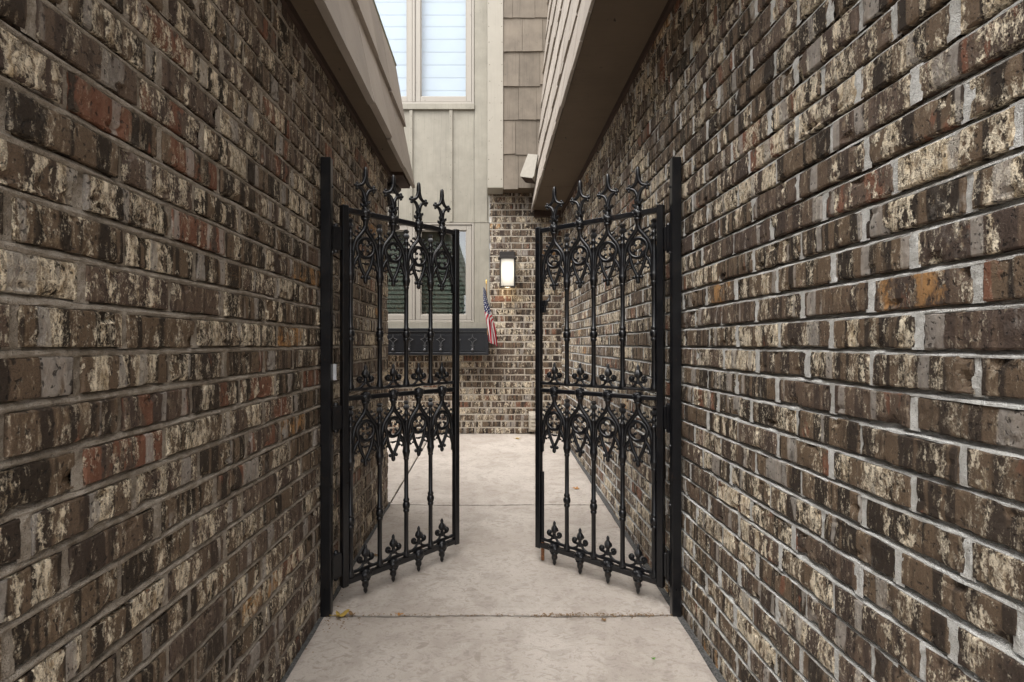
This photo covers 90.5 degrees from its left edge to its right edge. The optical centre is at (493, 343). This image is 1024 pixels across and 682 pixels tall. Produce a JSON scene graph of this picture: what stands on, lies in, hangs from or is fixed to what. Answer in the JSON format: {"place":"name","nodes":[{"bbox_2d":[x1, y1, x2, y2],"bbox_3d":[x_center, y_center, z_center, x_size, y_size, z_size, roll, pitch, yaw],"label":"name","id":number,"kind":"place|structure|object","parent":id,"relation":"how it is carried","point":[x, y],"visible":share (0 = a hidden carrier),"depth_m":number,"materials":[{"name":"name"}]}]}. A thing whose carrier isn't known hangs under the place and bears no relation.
{"place":"outdoors","nodes":[
{"label":"outdoors","id":0,"kind":"place"},
{"label":"ground","id":1,"kind":"structure","parent":0,"visible":0},
{"bbox_2d":[285,434,717,681],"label":"walkway","id":2,"kind":"structure","parent":1,"relation":"on","point":[492,563],"depth_m":1.97,"materials":[{"name":"concrete"}]},
{"bbox_2d":[0,0,414,681],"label":"brick house","id":3,"kind":"structure","parent":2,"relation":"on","point":[160,454],"depth_m":1.03,"materials":[{"name":"brown brick"}]},
{"bbox_2d":[320,157,336,616],"bbox_3d":[-0.612,0.170,1.883,0.050,1.720,0.035,0,0,0],"label":"gate post","id":4,"kind":"object","parent":3,"relation":"attached to","point":[328,371],"visible":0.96,"depth_m":1.87,"materials":[{"name":"black metal"}]},
{"bbox_2d":[333,167,458,592],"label":"iron gate","id":5,"kind":"structure","parent":4,"relation":"attached to","point":[345,244],"depth_m":2.10,"materials":[{"name":"black metal"}]},
{"bbox_2d":[387,182,400,230],"bbox_3d":[-0.650,-0.878,3.196,0.124,0.307,0.212,0,0,0],"label":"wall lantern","id":6,"kind":"object","parent":3,"relation":"attached to","point":[398,188],"depth_m":3.21,"materials":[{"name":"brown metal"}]},
{"bbox_2d":[331,609,349,616],"bbox_3d":[-0.564,0.990,1.863,0.046,0.019,0.061,0,0,38],"label":"fallen leaf","id":7,"kind":"object","parent":2,"relation":"on","point":[345,612],"visible":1,"depth_m":1.86,"materials":[{"name":"plant"}]},
{"bbox_2d":[374,0,562,433],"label":"town house","id":8,"kind":"structure","parent":2,"relation":"on","point":[470,74],"depth_m":5.20,"materials":[{"name":"brown brick"}]},
{"bbox_2d":[374,0,473,103],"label":"window","id":9,"kind":"structure","parent":8,"relation":"in","point":[431,42],"depth_m":5.27,"materials":[{"name":"white glass"}]},
{"bbox_2d":[386,223,473,321],"bbox_3d":[-0.819,-0.733,5.288,1.343,1.121,0.192,0,0,0],"label":"window","id":10,"kind":"structure","parent":8,"relation":"in","point":[418,299],"depth_m":5.29,"materials":[{"name":"beige plastic"}]},
{"bbox_2d":[387,328,488,354],"bbox_3d":[-0.775,-0.023,5.092,1.458,0.266,0.196,0,0,0],"label":"window box","id":11,"kind":"object","parent":8,"relation":"attached to","point":[473,341],"visible":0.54,"depth_m":5.01,"materials":[{"name":"grey paint"}]},
{"bbox_2d":[483,280,496,345],"bbox_3d":[-0.030,-0.304,4.963,0.140,0.656,0.055,0,0,0],"label":"flag","id":12,"kind":"object","parent":11,"relation":"attached to","point":[491,334],"visible":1,"depth_m":4.95,"materials":[{"name":"multicoloured fabric"}]},
{"bbox_2d":[498,251,516,287],"bbox_3d":[0.142,-0.756,5.120,0.188,0.378,0.159,0,0,0],"label":"wall lantern","id":13,"kind":"object","parent":8,"relation":"attached to","point":[507,259],"depth_m":5.06,"materials":[{"name":"white glass"}]},
{"bbox_2d":[529,411,544,431],"bbox_3d":[0.441,0.796,5.151,0.160,0.215,0.090,0,0,0],"label":"wall vent","id":14,"kind":"object","parent":8,"relation":"attached to","point":[531,421],"depth_m":5.12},
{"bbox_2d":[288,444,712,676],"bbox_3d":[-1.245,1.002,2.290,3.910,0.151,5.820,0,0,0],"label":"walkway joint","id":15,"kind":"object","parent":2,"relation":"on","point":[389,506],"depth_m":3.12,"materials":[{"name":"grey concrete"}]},
{"bbox_2d":[279,449,725,681],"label":"walkway edge","id":16,"kind":"object","parent":2,"relation":"on","point":[718,676],"visible":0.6,"depth_m":1.83,"materials":[{"name":"grey concrete"}]},
{"bbox_2d":[319,487,685,632],"bbox_3d":[0.014,0.971,2.993,1.311,0.087,3.304,0,0,0],"label":"joint debris","id":17,"kind":"object","parent":2,"relation":"on","point":[567,614],"visible":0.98,"depth_m":1.87,"materials":[{"name":"brown plant"}]},
{"bbox_2d":[531,0,1023,681],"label":"brick house","id":18,"kind":"structure","parent":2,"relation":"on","point":[851,340],"depth_m":1.09,"materials":[{"name":"brown brick"}]},
{"bbox_2d":[520,154,537,183],"bbox_3d":[0.386,-1.667,4.841,0.180,0.229,0.145,15,0,23],"label":"flood light","id":19,"kind":"object","parent":18,"relation":"attached to","point":[529,172],"visible":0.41,"depth_m":4.79,"materials":[{"name":"beige plastic"}]},
{"bbox_2d":[669,157,680,616],"bbox_3d":[0.673,0.170,1.881,0.039,1.720,0.030,0,0,0],"label":"gate post","id":20,"kind":"object","parent":18,"relation":"attached to","point":[675,386],"visible":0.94,"depth_m":1.87,"materials":[{"name":"black metal"}]},
{"bbox_2d":[535,166,669,593],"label":"iron gate","id":21,"kind":"structure","parent":20,"relation":"attached to","point":[657,245],"depth_m":2.08,"materials":[{"name":"black metal"}]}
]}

